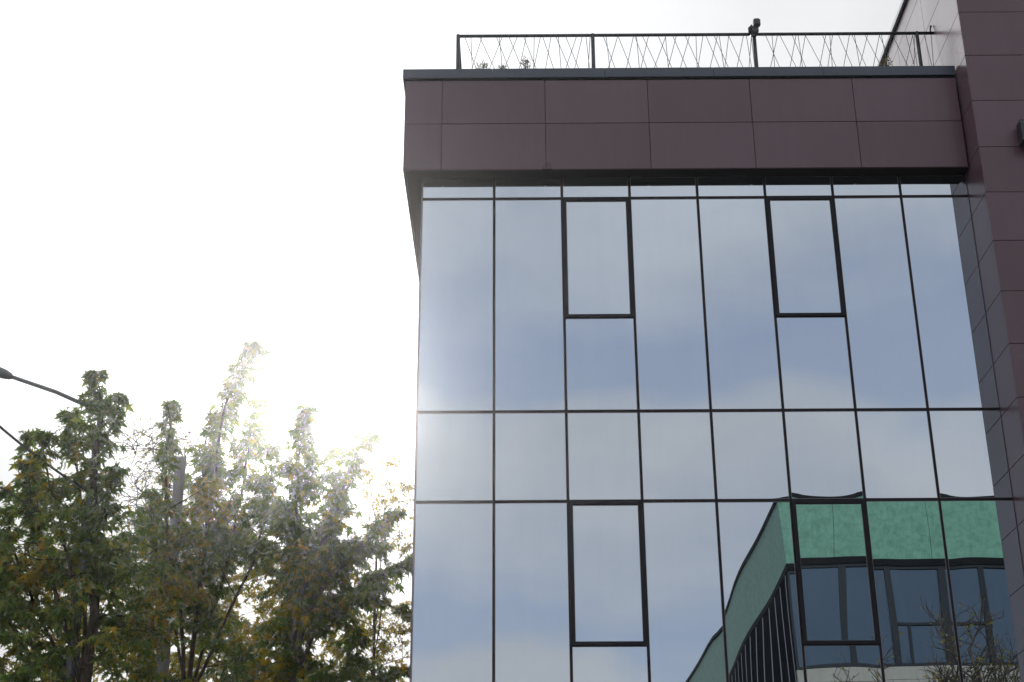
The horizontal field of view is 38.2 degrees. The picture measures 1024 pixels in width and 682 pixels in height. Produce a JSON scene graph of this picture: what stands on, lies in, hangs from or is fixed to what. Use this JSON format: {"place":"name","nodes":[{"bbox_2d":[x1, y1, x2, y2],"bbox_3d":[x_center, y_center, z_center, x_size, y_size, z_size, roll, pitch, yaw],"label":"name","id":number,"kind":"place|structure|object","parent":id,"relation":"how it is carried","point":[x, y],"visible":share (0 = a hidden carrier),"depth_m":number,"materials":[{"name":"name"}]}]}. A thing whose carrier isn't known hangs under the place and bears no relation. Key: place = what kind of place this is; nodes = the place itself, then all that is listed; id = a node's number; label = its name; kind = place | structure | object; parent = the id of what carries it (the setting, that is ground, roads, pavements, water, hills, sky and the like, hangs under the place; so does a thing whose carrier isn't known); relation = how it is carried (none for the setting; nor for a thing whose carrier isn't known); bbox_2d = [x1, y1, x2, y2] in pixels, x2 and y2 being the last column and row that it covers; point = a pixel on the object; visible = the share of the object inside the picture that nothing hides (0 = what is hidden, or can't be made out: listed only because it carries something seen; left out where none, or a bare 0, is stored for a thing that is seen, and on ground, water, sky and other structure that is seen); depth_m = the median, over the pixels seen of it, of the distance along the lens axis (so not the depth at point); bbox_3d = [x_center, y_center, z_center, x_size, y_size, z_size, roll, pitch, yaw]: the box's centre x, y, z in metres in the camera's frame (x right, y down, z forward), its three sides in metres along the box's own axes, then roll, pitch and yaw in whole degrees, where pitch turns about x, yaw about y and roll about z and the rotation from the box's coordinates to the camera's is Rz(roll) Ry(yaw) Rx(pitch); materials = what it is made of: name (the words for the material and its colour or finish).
{"place":"outdoors","nodes":[
{"label":"outdoors","id":0,"kind":"place"},
{"bbox_2d":[0,486,94,543],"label":"overhead cable","id":1,"kind":"object","parent":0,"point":[32,507],"visible":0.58,"depth_m":22.67,"materials":[{"name":"black rubber"}]},
{"bbox_2d":[0,425,95,496],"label":"overhead cable","id":2,"kind":"object","parent":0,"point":[36,456],"visible":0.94,"depth_m":23.07,"materials":[{"name":"black rubber"}]},
{"bbox_2d":[0,0,901,681],"label":"sky","id":3,"kind":"structure","parent":0,"point":[183,183],"materials":[{"name":"white"}]},
{"bbox_2d":[403,0,1023,681],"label":"glass office building","id":4,"kind":"structure","parent":0,"point":[719,374],"depth_m":20.68,"materials":[{"name":"blue glass"}]},
{"bbox_2d":[476,60,488,68],"bbox_3d":[-0.458,-4.075,22.878,0.251,0.647,0.175,-9,-25,18],"label":"roof shrub","id":5,"kind":"object","parent":4,"relation":"on","point":[484,65],"visible":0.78,"depth_m":22.93,"materials":[{"name":"green plant"}]},
{"bbox_2d":[521,54,531,67],"bbox_3d":[0.236,-4.120,22.897,0.207,0.738,0.180,20,-31,-38],"label":"roof shrub","id":6,"kind":"object","parent":4,"relation":"on","point":[523,63],"visible":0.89,"depth_m":22.97,"materials":[{"name":"green plant"}]},
{"bbox_2d":[562,198,633,318],"bbox_3d":[1.241,-1.206,21.435,0.988,1.938,0.095,0,-24,0],"label":"opening window","id":7,"kind":"structure","parent":4,"relation":"in","point":[597,249],"depth_m":21.40,"materials":[{"name":"blue glass"}]},
{"bbox_2d":[568,501,647,646],"bbox_3d":[1.260,3.065,19.549,0.988,1.948,0.095,0,-24,0],"label":"opening window","id":8,"kind":"structure","parent":4,"relation":"in","point":[608,590],"depth_m":19.51,"materials":[{"name":"black glass"}]},
{"bbox_2d":[456,25,933,68],"bbox_3d":[2.917,-3.340,25.622,7.662,1.490,5.098,0,-24,0],"label":"roof railing","id":9,"kind":"object","parent":4,"relation":"on","point":[916,34],"visible":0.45,"depth_m":23.54,"materials":[{"name":"metal"}]},
{"bbox_2d":[748,18,760,37],"bbox_3d":[3.855,-4.973,23.566,0.208,0.336,0.170,0,-24,0],"label":"floodlight","id":10,"kind":"object","parent":9,"relation":"attached to","point":[753,30],"visible":1,"depth_m":23.51,"materials":[{"name":"black plastic"}]},
{"bbox_2d":[766,196,845,316],"bbox_3d":[4.241,-1.223,21.425,0.988,1.938,0.095,0,-24,0],"label":"opening window","id":11,"kind":"structure","parent":4,"relation":"in","point":[807,278],"depth_m":21.39,"materials":[{"name":"black glass"}]},
{"bbox_2d":[791,500,879,644],"bbox_3d":[4.259,3.048,19.539,0.988,1.948,0.095,0,-24,0],"label":"opening window","id":12,"kind":"structure","parent":4,"relation":"in","point":[835,574],"depth_m":19.50,"materials":[{"name":"black glass"}]},
{"bbox_2d":[879,55,892,65],"bbox_3d":[5.802,-4.130,22.850,0.214,0.674,0.186,8,-25,-19],"label":"roof shrub","id":13,"kind":"object","parent":4,"relation":"on","point":[889,63],"visible":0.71,"depth_m":22.93,"materials":[{"name":"green plant"}]},
{"bbox_2d":[1016,119,1023,146],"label":"wall light","id":14,"kind":"object","parent":4,"relation":"attached to","point":[1020,128],"visible":1,"depth_m":21.19,"materials":[{"name":"black plastic"}]},
{"label":"ground","id":15,"kind":"structure","parent":0,"visible":0},
{"bbox_2d":[0,367,102,678],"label":"street lamp","id":16,"kind":"object","parent":15,"relation":"on","point":[6,374],"visible":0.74,"depth_m":23.09,"materials":[{"name":"metal"}]},
{"bbox_2d":[0,368,186,681],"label":"maple tree","id":17,"kind":"object","parent":15,"relation":"on","point":[97,578],"visible":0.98,"depth_m":22.45,"materials":[{"name":"green plant"}]},
{"bbox_2d":[106,406,206,666],"bbox_3d":[-7.072,7.099,27.497,2.302,12.492,1.780,-13,-27,26],"label":"bare tree","id":18,"kind":"object","parent":15,"relation":"on","point":[147,451],"visible":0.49,"depth_m":29.57,"materials":[{"name":"plant"}]},
{"bbox_2d":[154,456,186,681],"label":"utility pole","id":19,"kind":"object","parent":15,"relation":"on","point":[178,490],"visible":0.36,"depth_m":26.46,"materials":[{"name":"concrete"}]},
{"bbox_2d":[2,506,410,681],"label":"autumn tree","id":20,"kind":"object","parent":15,"relation":"on","point":[243,633],"visible":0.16,"depth_m":29.53,"materials":[{"name":"green plant"}]},
{"bbox_2d":[97,340,316,681],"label":"maple tree","id":21,"kind":"object","parent":15,"relation":"on","point":[223,546],"visible":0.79,"depth_m":25.80,"materials":[{"name":"green plant"}]},
{"bbox_2d":[242,401,412,681],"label":"silver maple","id":22,"kind":"object","parent":15,"relation":"on","point":[326,559],"visible":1,"depth_m":23.78,"materials":[{"name":"green plant"}]},
{"bbox_2d":[327,457,413,681],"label":"birch tree","id":23,"kind":"object","parent":15,"relation":"on","point":[408,488],"visible":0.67,"depth_m":27.84,"materials":[{"name":"plant"}]}
]}

